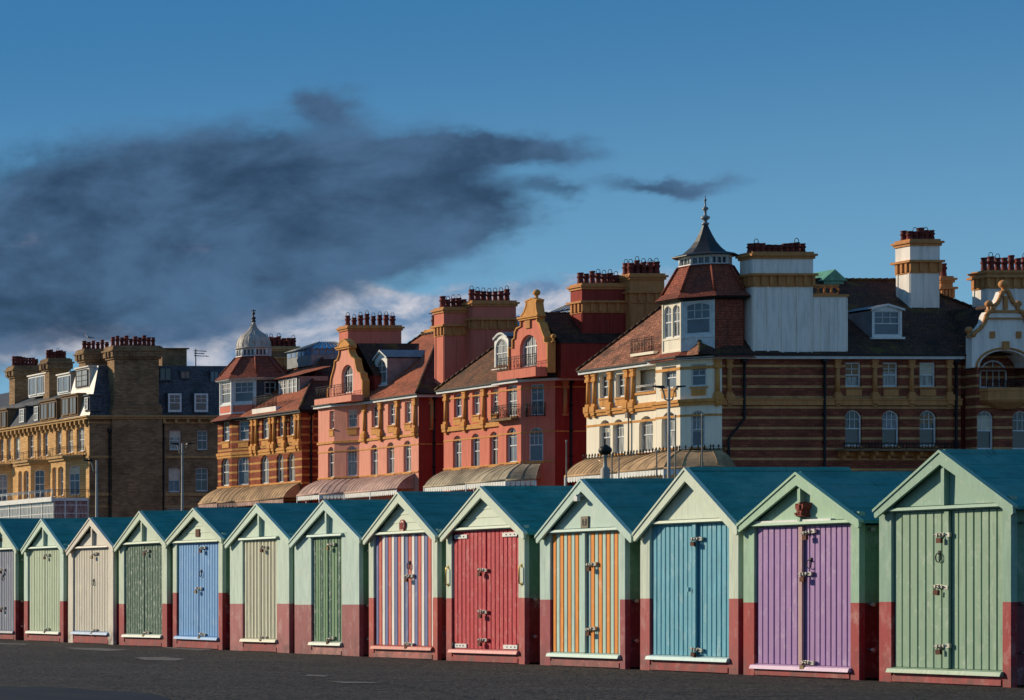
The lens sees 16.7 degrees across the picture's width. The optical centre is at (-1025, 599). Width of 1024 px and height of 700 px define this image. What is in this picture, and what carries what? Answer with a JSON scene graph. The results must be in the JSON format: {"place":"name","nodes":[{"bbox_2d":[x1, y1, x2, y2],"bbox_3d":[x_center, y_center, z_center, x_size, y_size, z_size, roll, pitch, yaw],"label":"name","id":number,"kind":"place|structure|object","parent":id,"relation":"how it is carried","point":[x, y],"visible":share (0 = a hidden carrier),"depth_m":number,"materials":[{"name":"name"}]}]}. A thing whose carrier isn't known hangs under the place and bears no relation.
{"place":"outdoors","nodes":[
{"label":"outdoors","id":0,"kind":"place"},
{"bbox_2d":[82,459,97,516],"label":"lamp post","id":1,"kind":"object","parent":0,"point":[96,491],"visible":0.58,"depth_m":131.95,"materials":[{"name":"metal"}]},
{"bbox_2d":[0,335,226,517],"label":"brick terrace","id":2,"kind":"structure","parent":0,"point":[124,413],"depth_m":254.76,"materials":[{"name":"brown brick"}]},
{"bbox_2d":[0,474,6,500],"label":"window","id":3,"kind":"structure","parent":2,"relation":"in","point":[3,477],"depth_m":273.23,"materials":[{"name":"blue glass"}]},
{"bbox_2d":[34,470,43,497],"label":"window","id":4,"kind":"structure","parent":2,"relation":"in","point":[38,474],"depth_m":264.31,"materials":[{"name":"blue glass"}]},
{"bbox_2d":[68,429,72,452],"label":"window","id":5,"kind":"structure","parent":2,"relation":"in","point":[70,432],"depth_m":259.07,"materials":[{"name":"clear glass"}]},
{"bbox_2d":[69,466,79,494],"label":"window","id":6,"kind":"structure","parent":2,"relation":"in","point":[74,471],"depth_m":256.24,"materials":[{"name":"blue glass"}]},
{"bbox_2d":[79,427,83,450],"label":"window","id":7,"kind":"structure","parent":2,"relation":"in","point":[81,431],"depth_m":256.61,"materials":[{"name":"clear glass"}]},
{"bbox_2d":[169,468,179,491],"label":"window","id":8,"kind":"structure","parent":2,"relation":"in","point":[174,473],"depth_m":254.68,"materials":[{"name":"blue glass"}]},
{"bbox_2d":[170,430,179,449],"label":"window","id":9,"kind":"structure","parent":2,"relation":"in","point":[174,434],"depth_m":254.68,"materials":[{"name":"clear glass"}]},
{"bbox_2d":[197,430,206,449],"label":"window","id":10,"kind":"structure","parent":2,"relation":"in","point":[201,434],"depth_m":254.74,"materials":[{"name":"clear glass"}]},
{"bbox_2d":[196,468,207,490],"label":"window","id":11,"kind":"structure","parent":2,"relation":"in","point":[201,473],"depth_m":254.74,"materials":[{"name":"clear glass"}]},
{"bbox_2d":[169,443,194,510],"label":"lamp post","id":12,"kind":"object","parent":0,"point":[181,453],"visible":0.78,"depth_m":149.97,"materials":[{"name":"metal"}]},
{"bbox_2d":[198,309,404,506],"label":"mansion block","id":13,"kind":"structure","parent":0,"point":[266,420],"depth_m":222.27,"materials":[{"name":"orange brick"}]},
{"bbox_2d":[223,458,228,485],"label":"window","id":14,"kind":"structure","parent":13,"relation":"in","point":[226,463],"depth_m":226.63,"materials":[{"name":"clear glass"}]},
{"bbox_2d":[222,383,229,403],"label":"window","id":15,"kind":"structure","parent":13,"relation":"in","point":[225,387],"depth_m":226.63,"materials":[{"name":"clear glass"}]},
{"bbox_2d":[238,457,248,484],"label":"window","id":16,"kind":"structure","parent":13,"relation":"in","point":[243,463],"depth_m":224.37,"materials":[{"name":"blue glass"}]},
{"bbox_2d":[239,421,248,440],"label":"window","id":17,"kind":"structure","parent":13,"relation":"in","point":[243,425],"depth_m":224.34,"materials":[{"name":"blue glass"}]},
{"bbox_2d":[235,381,253,402],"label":"window","id":18,"kind":"structure","parent":13,"relation":"in","point":[244,391],"depth_m":224.86,"materials":[{"name":"blue glass"}]},
{"bbox_2d":[262,456,268,483],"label":"window","id":19,"kind":"structure","parent":13,"relation":"in","point":[265,464],"depth_m":221.43,"materials":[{"name":"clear glass"}]},
{"bbox_2d":[265,382,275,396],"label":"window","id":20,"kind":"structure","parent":13,"relation":"in","point":[270,387],"depth_m":224.20,"materials":[{"name":"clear glass"}]},
{"bbox_2d":[279,454,283,481],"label":"window","id":21,"kind":"structure","parent":13,"relation":"in","point":[281,461],"depth_m":218.85,"materials":[{"name":"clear glass"}]},
{"bbox_2d":[279,379,287,394],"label":"window","id":22,"kind":"structure","parent":13,"relation":"in","point":[283,384],"depth_m":221.59,"materials":[{"name":"clear glass"}]},
{"bbox_2d":[289,453,294,480],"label":"window","id":23,"kind":"structure","parent":13,"relation":"in","point":[292,458],"depth_m":217.09,"materials":[{"name":"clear glass"}]},
{"bbox_2d":[288,378,296,392],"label":"window","id":24,"kind":"structure","parent":13,"relation":"in","point":[292,383],"depth_m":220.14,"materials":[{"name":"clear glass"}]},
{"bbox_2d":[296,286,519,502],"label":"mansion block","id":25,"kind":"structure","parent":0,"point":[380,407],"depth_m":202.83,"materials":[{"name":"red brick"}]},
{"bbox_2d":[330,448,333,476],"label":"window","id":26,"kind":"structure","parent":25,"relation":"in","point":[331,453],"depth_m":209.08,"materials":[{"name":"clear glass"}]},
{"bbox_2d":[344,365,352,392],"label":"window","id":27,"kind":"structure","parent":25,"relation":"in","point":[348,374],"depth_m":207.86,"materials":[{"name":"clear glass"}]},
{"bbox_2d":[347,446,356,475],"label":"window","id":28,"kind":"structure","parent":25,"relation":"in","point":[351,455],"depth_m":207.25,"materials":[{"name":"clear glass"}]},
{"bbox_2d":[348,409,356,427],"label":"window","id":29,"kind":"structure","parent":25,"relation":"in","point":[352,414],"depth_m":207.25,"materials":[{"name":"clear glass"}]},
{"bbox_2d":[373,445,377,474],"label":"window","id":30,"kind":"structure","parent":25,"relation":"in","point":[375,451],"depth_m":204.69,"materials":[{"name":"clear glass"}]},
{"bbox_2d":[389,443,393,472],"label":"window","id":31,"kind":"structure","parent":25,"relation":"in","point":[391,450],"depth_m":202.45,"materials":[{"name":"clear glass"}]},
{"bbox_2d":[390,404,394,424],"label":"window","id":32,"kind":"structure","parent":25,"relation":"in","point":[392,410],"depth_m":202.30,"materials":[{"name":"white glass"}]},
{"bbox_2d":[406,441,410,471],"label":"window","id":33,"kind":"structure","parent":25,"relation":"in","point":[408,448],"depth_m":200.14,"materials":[{"name":"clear glass"}]},
{"bbox_2d":[0,639,1023,699],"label":"promenade","id":34,"kind":"structure","parent":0,"point":[226,674],"depth_m":28.48,"materials":[{"name":"concrete"}]},
{"bbox_2d":[0,518,42,639],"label":"beach hut","id":35,"kind":"object","parent":34,"relation":"on","point":[15,533],"visible":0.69,"depth_m":52.03,"materials":[{"name":"wood"}]},
{"bbox_2d":[0,551,4,629],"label":"door","id":36,"kind":"structure","parent":35,"relation":"in","point":[1,568],"depth_m":52.48,"materials":[{"name":"wood"}]},
{"bbox_2d":[1,550,13,629],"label":"door","id":37,"kind":"structure","parent":35,"relation":"in","point":[7,578],"depth_m":52.13,"materials":[{"name":"wood"}]},
{"bbox_2d":[20,518,87,641],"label":"beach hut","id":38,"kind":"object","parent":34,"relation":"on","point":[46,544],"visible":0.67,"depth_m":50.21,"materials":[{"name":"teal wood"}]},
{"bbox_2d":[30,549,49,632],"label":"door","id":39,"kind":"structure","parent":38,"relation":"in","point":[37,558],"depth_m":50.69,"materials":[{"name":"wood"}]},
{"bbox_2d":[45,549,59,630],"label":"door","id":40,"kind":"structure","parent":38,"relation":"in","point":[52,578],"depth_m":50.00,"materials":[{"name":"wood"}]},
{"bbox_2d":[0,686,169,699],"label":"road","id":41,"kind":"structure","parent":34,"relation":"on","point":[33,693],"depth_m":24.55,"materials":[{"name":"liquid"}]},
{"bbox_2d":[64,647,123,650],"bbox_3d":[18.732,0.831,43.381,0.858,0.009,2.640,0,0,0],"label":"worn marking","id":42,"kind":"object","parent":34,"relation":"on","point":[101,649],"visible":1,"depth_m":43.16,"materials":[{"name":"grey paint"}]},
{"bbox_2d":[65,517,133,644],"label":"beach hut","id":43,"kind":"object","parent":34,"relation":"on","point":[93,586],"visible":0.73,"depth_m":48.06,"materials":[{"name":"teal wood"}]},
{"bbox_2d":[75,549,97,633],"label":"door","id":44,"kind":"structure","parent":43,"relation":"in","point":[83,557],"depth_m":48.56,"materials":[{"name":"wood"}]},
{"bbox_2d":[92,548,107,631],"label":"door","id":45,"kind":"structure","parent":43,"relation":"in","point":[100,561],"depth_m":47.86,"materials":[{"name":"wood"}]},
{"bbox_2d":[113,511,194,646],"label":"beach hut","id":46,"kind":"object","parent":34,"relation":"on","point":[145,585],"visible":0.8,"depth_m":45.96,"materials":[{"name":"teal wood"}]},
{"bbox_2d":[126,545,149,636],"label":"door","id":47,"kind":"structure","parent":46,"relation":"in","point":[135,554],"depth_m":46.40,"materials":[{"name":"wood"}]},
{"bbox_2d":[145,544,161,633],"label":"door","id":48,"kind":"structure","parent":46,"relation":"in","point":[153,559],"depth_m":45.71,"materials":[{"name":"green wood"}]},
{"bbox_2d":[134,657,182,660],"bbox_3d":[17.102,0.853,37.427,0.628,0.007,2.144,0,0,18],"label":"worn marking","id":49,"kind":"object","parent":34,"relation":"on","point":[158,658],"visible":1,"depth_m":37.50,"materials":[{"name":"grey paint"}]},
{"bbox_2d":[165,507,251,649],"bbox_3d":[21.613,-0.358,44.002,1.997,2.400,2.038,0,0,0],"label":"beach hut","id":50,"kind":"object","parent":34,"relation":"on","point":[201,592],"visible":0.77,"depth_m":43.89,"materials":[{"name":"teal wood"}]},
{"bbox_2d":[179,543,206,638],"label":"door","id":51,"kind":"structure","parent":50,"relation":"in","point":[189,554],"depth_m":44.34,"materials":[{"name":"wood"}]},
{"bbox_2d":[199,543,217,635],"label":"door","id":52,"kind":"structure","parent":50,"relation":"in","point":[208,573],"depth_m":43.64,"materials":[{"name":"wood"}]},
{"bbox_2d":[224,503,319,652],"bbox_3d":[21.614,-0.350,41.836,1.997,2.408,2.127,0,0,0],"label":"beach hut","id":53,"kind":"object","parent":34,"relation":"on","point":[262,585],"visible":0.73,"depth_m":41.77,"materials":[{"name":"teal wood"}]},
{"bbox_2d":[245,541,267,642],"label":"door","id":54,"kind":"structure","parent":53,"relation":"in","point":[253,549],"depth_m":42.13,"materials":[{"name":"wood"}]},
{"bbox_2d":[262,540,276,637],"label":"door","id":55,"kind":"structure","parent":53,"relation":"in","point":[269,556],"depth_m":41.61,"materials":[{"name":"beige wood"}]},
{"bbox_2d":[288,500,389,655],"bbox_3d":[21.607,-0.333,39.734,1.997,2.391,2.070,0,0,0],"label":"beach hut","id":56,"kind":"object","parent":34,"relation":"on","point":[331,583],"visible":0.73,"depth_m":39.64,"materials":[{"name":"teal wood"}]},
{"bbox_2d":[314,538,335,643],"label":"door","id":57,"kind":"structure","parent":56,"relation":"in","point":[321,547],"depth_m":39.98,"materials":[{"name":"wood"}]},
{"bbox_2d":[329,537,341,641],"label":"door","id":58,"kind":"structure","parent":56,"relation":"in","point":[335,552],"depth_m":39.58,"materials":[{"name":"green wood"}]},
{"bbox_2d":[362,491,474,659],"bbox_3d":[21.616,-0.349,37.653,1.997,2.437,1.956,0,0,0],"label":"beach hut","id":59,"kind":"object","parent":34,"relation":"on","point":[407,586],"visible":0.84,"depth_m":37.56,"materials":[{"name":"teal wood"}]},
{"bbox_2d":[376,535,414,648],"bbox_3d":[20.714,-0.097,37.934,0.094,1.680,1.049,0,0,0],"label":"door","id":60,"kind":"structure","parent":59,"relation":"in","point":[391,578],"depth_m":38.04,"materials":[{"name":"wood"}]},
{"bbox_2d":[405,534,432,645],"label":"door","id":61,"kind":"structure","parent":59,"relation":"in","point":[418,547],"depth_m":37.29,"materials":[{"name":"wood"}]},
{"bbox_2d":[439,486,573,663],"bbox_3d":[21.611,-0.341,35.584,1.997,2.435,1.998,0,0,0],"label":"beach hut","id":62,"kind":"object","parent":34,"relation":"on","point":[492,571],"visible":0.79,"depth_m":35.45,"materials":[{"name":"teal wood"}]},
{"bbox_2d":[452,530,488,648],"bbox_3d":[20.714,-0.127,35.994,0.094,1.641,0.836,0,0,0],"label":"door","id":63,"kind":"structure","parent":62,"relation":"in","point":[470,547],"depth_m":36.01,"materials":[{"name":"wood"}]},
{"bbox_2d":[487,529,518,650],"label":"door","id":64,"kind":"structure","parent":62,"relation":"in","point":[502,545],"depth_m":35.26,"materials":[{"name":"red wood"}]},
{"bbox_2d":[534,478,674,668],"bbox_3d":[21.609,-0.337,33.354,2.010,2.439,2.046,0,0,0],"label":"beach hut","id":65,"kind":"object","parent":34,"relation":"on","point":[589,581],"visible":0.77,"depth_m":33.28,"materials":[{"name":"teal wood"}]},
{"bbox_2d":[553,533,597,652],"bbox_3d":[20.719,-0.086,33.664,0.094,1.542,0.967,0,0,0],"label":"door","id":66,"kind":"structure","parent":65,"relation":"in","point":[571,631],"depth_m":33.76,"materials":[{"name":"wood"}]},
{"bbox_2d":[587,531,619,653],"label":"door","id":67,"kind":"structure","parent":65,"relation":"in","point":[603,548],"depth_m":33.06,"materials":[{"name":"wood"}]},
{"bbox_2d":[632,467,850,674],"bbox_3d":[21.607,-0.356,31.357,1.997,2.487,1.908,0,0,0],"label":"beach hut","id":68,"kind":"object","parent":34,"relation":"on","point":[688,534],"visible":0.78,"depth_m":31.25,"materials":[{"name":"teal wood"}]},
{"bbox_2d":[653,524,703,656],"bbox_3d":[20.710,-0.104,31.613,0.094,1.612,0.957,0,0,0],"label":"door","id":69,"kind":"structure","parent":68,"relation":"in","point":[675,547],"depth_m":31.65,"materials":[{"name":"wood"}]},
{"bbox_2d":[698,523,728,656],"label":"door","id":70,"kind":"structure","parent":68,"relation":"in","point":[713,552],"depth_m":30.97,"materials":[{"name":"blue wood"}]},
{"bbox_2d":[736,471,913,679],"bbox_3d":[21.612,-0.278,29.420,2.000,2.346,1.986,0,0,0],"label":"beach hut","id":71,"kind":"object","parent":34,"relation":"on","point":[811,579],"visible":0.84,"depth_m":29.30,"materials":[{"name":"teal wood"}]},
{"bbox_2d":[758,526,816,668],"bbox_3d":[20.708,-0.014,29.718,0.094,1.636,0.995,0,0,0],"label":"door","id":72,"kind":"structure","parent":71,"relation":"in","point":[781,550],"depth_m":29.79,"materials":[{"name":"wood"}]},
{"bbox_2d":[805,524,850,666],"bbox_3d":[20.731,-0.045,29.059,0.056,1.572,0.765,0,0,0],"label":"door","id":73,"kind":"structure","parent":71,"relation":"in","point":[828,550],"depth_m":29.06,"materials":[{"name":"wood"}]},
{"bbox_2d":[872,449,1023,687],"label":"beach hut","id":74,"kind":"object","parent":34,"relation":"on","point":[951,566],"visible":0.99,"depth_m":27.20,"materials":[{"name":"teal wood"}]},
{"bbox_2d":[895,511,951,667],"bbox_3d":[20.696,-0.104,27.624,0.094,1.656,0.821,0,0,0],"label":"door","id":75,"kind":"structure","parent":74,"relation":"in","point":[923,585],"depth_m":27.63,"materials":[{"name":"wood"}]},
{"bbox_2d":[935,508,1002,669],"bbox_3d":[20.732,-0.105,26.986,0.056,1.656,0.913,0,0,0],"label":"door","id":76,"kind":"structure","parent":74,"relation":"in","point":[977,535],"depth_m":26.89,"materials":[{"name":"wood"}]},
{"bbox_2d":[0,0,1023,393],"label":"sky","id":77,"kind":"structure","parent":0,"point":[172,172],"materials":[{"name":"blue"}]},
{"bbox_2d":[423,256,668,490],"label":"mansion block","id":78,"kind":"structure","parent":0,"point":[514,402],"depth_m":183.97,"materials":[{"name":"red brick"}]},
{"bbox_2d":[455,436,460,467],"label":"window","id":79,"kind":"structure","parent":78,"relation":"in","point":[457,443],"depth_m":193.61,"materials":[{"name":"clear glass"}]},
{"bbox_2d":[456,394,460,416],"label":"window","id":80,"kind":"structure","parent":78,"relation":"in","point":[458,401],"depth_m":193.61,"materials":[{"name":"white glass"}]},
{"bbox_2d":[473,434,479,467],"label":"window","id":81,"kind":"structure","parent":78,"relation":"in","point":[476,442],"depth_m":191.40,"materials":[{"name":"white glass"}]},
{"bbox_2d":[475,391,479,414],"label":"window","id":82,"kind":"structure","parent":78,"relation":"in","point":[477,398],"depth_m":191.26,"materials":[{"name":"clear glass"}]},
{"bbox_2d":[492,432,497,465],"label":"window","id":83,"kind":"structure","parent":78,"relation":"in","point":[494,439],"depth_m":189.08,"materials":[{"name":"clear glass"}]},
{"bbox_2d":[508,384,516,416],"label":"window","id":84,"kind":"structure","parent":78,"relation":"in","point":[512,395],"depth_m":186.05,"materials":[{"name":"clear glass"}]},
{"bbox_2d":[508,428,516,461],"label":"window","id":85,"kind":"structure","parent":78,"relation":"in","point":[512,438],"depth_m":186.05,"materials":[{"name":"white glass"}]},
{"bbox_2d":[523,335,536,366],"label":"window","id":86,"kind":"structure","parent":78,"relation":"in","point":[530,345],"depth_m":184.97,"materials":[{"name":"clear glass"}]},
{"bbox_2d":[529,427,542,460],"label":"window","id":87,"kind":"structure","parent":78,"relation":"in","point":[535,439],"depth_m":184.20,"materials":[{"name":"blue glass"}]},
{"bbox_2d":[531,384,543,414],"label":"window","id":88,"kind":"structure","parent":78,"relation":"in","point":[537,394],"depth_m":184.11,"materials":[{"name":"blue glass"}]},
{"bbox_2d":[598,444,611,477],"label":"globe lamp","id":89,"kind":"object","parent":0,"point":[605,450],"visible":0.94,"depth_m":69.93,"materials":[{"name":"black paint"}]},
{"bbox_2d":[652,385,685,477],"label":"lamp post","id":90,"kind":"object","parent":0,"point":[668,399],"visible":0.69,"depth_m":111.96,"materials":[{"name":"metal"}]},
{"bbox_2d":[701,414,702,466],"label":"flagpole","id":91,"kind":"object","parent":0,"point":[701,440],"visible":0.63,"depth_m":99.98,"materials":[{"name":"grey metal"}]},
{"bbox_2d":[564,195,1023,485],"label":"mansion block","id":92,"kind":"structure","parent":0,"point":[781,355],"depth_m":167.08,"materials":[{"name":"brown brick"}]},
{"bbox_2d":[602,375,607,397],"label":"window","id":93,"kind":"structure","parent":92,"relation":"in","point":[604,382],"depth_m":176.75,"materials":[{"name":"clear glass"}]},
{"bbox_2d":[602,420,609,445],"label":"window","id":94,"kind":"structure","parent":92,"relation":"in","point":[605,429],"depth_m":176.63,"materials":[{"name":"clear glass"}]},
{"bbox_2d":[616,420,623,453],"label":"window","id":95,"kind":"structure","parent":92,"relation":"in","point":[619,427],"depth_m":175.19,"materials":[{"name":"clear glass"}]},
{"bbox_2d":[618,374,624,396],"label":"window","id":96,"kind":"structure","parent":92,"relation":"in","point":[621,381],"depth_m":175.08,"materials":[{"name":"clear glass"}]},
{"bbox_2d":[642,416,652,452],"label":"window","id":97,"kind":"structure","parent":92,"relation":"in","point":[647,426],"depth_m":172.41,"materials":[{"name":"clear glass"}]},
{"bbox_2d":[665,306,670,338],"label":"window","id":98,"kind":"structure","parent":92,"relation":"in","point":[668,310],"depth_m":169.65,"materials":[{"name":"white glass"}]},
{"bbox_2d":[665,412,674,447],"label":"window","id":99,"kind":"structure","parent":92,"relation":"in","point":[672,420],"depth_m":169.24,"materials":[{"name":"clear glass"}]},
{"bbox_2d":[665,366,675,388],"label":"window","id":100,"kind":"structure","parent":92,"relation":"in","point":[670,376],"depth_m":169.32,"materials":[{"name":"white glass"}]},
{"bbox_2d":[674,305,679,336],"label":"window","id":101,"kind":"structure","parent":92,"relation":"in","point":[676,309],"depth_m":168.78,"materials":[{"name":"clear glass"}]},
{"bbox_2d":[691,411,704,446],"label":"window","id":102,"kind":"structure","parent":92,"relation":"in","point":[695,420],"depth_m":167.47,"materials":[{"name":"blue glass"}]},
{"bbox_2d":[691,364,705,386],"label":"window","id":103,"kind":"structure","parent":92,"relation":"in","point":[698,376],"depth_m":167.43,"materials":[{"name":"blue glass"}]},
{"bbox_2d":[686,302,710,334],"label":"window","id":104,"kind":"structure","parent":92,"relation":"in","point":[698,314],"depth_m":167.68,"materials":[{"name":"blue glass"}]},
{"bbox_2d":[845,362,859,386],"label":"window","id":105,"kind":"structure","parent":92,"relation":"in","point":[852,369],"depth_m":167.18,"materials":[{"name":"clear glass"}]},
{"bbox_2d":[845,410,860,445],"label":"window","id":106,"kind":"structure","parent":92,"relation":"in","point":[852,418],"depth_m":167.18,"materials":[{"name":"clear glass"}]},
{"bbox_2d":[883,362,896,386],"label":"window","id":107,"kind":"structure","parent":92,"relation":"in","point":[889,368],"depth_m":167.27,"materials":[{"name":"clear glass"}]},
{"bbox_2d":[882,410,897,445],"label":"window","id":108,"kind":"structure","parent":92,"relation":"in","point":[889,418],"depth_m":167.27,"materials":[{"name":"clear glass"}]},
{"bbox_2d":[920,362,933,386],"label":"window","id":109,"kind":"structure","parent":92,"relation":"in","point":[926,368],"depth_m":167.31,"materials":[{"name":"white glass"}]},
{"bbox_2d":[920,410,934,445],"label":"window","id":110,"kind":"structure","parent":92,"relation":"in","point":[927,418],"depth_m":167.31,"materials":[{"name":"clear glass"}]},
{"bbox_2d":[977,411,991,448],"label":"window","id":111,"kind":"structure","parent":92,"relation":"in","point":[984,418],"depth_m":166.45,"materials":[{"name":"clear glass"}]},
{"bbox_2d":[980,360,1006,387],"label":"window","id":112,"kind":"structure","parent":92,"relation":"in","point":[992,361],"depth_m":167.51,"materials":[{"name":"white wood"}]},
{"bbox_2d":[1013,411,1023,448],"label":"window","id":113,"kind":"structure","parent":92,"relation":"in","point":[1018,418],"depth_m":166.53,"materials":[{"name":"white glass"}]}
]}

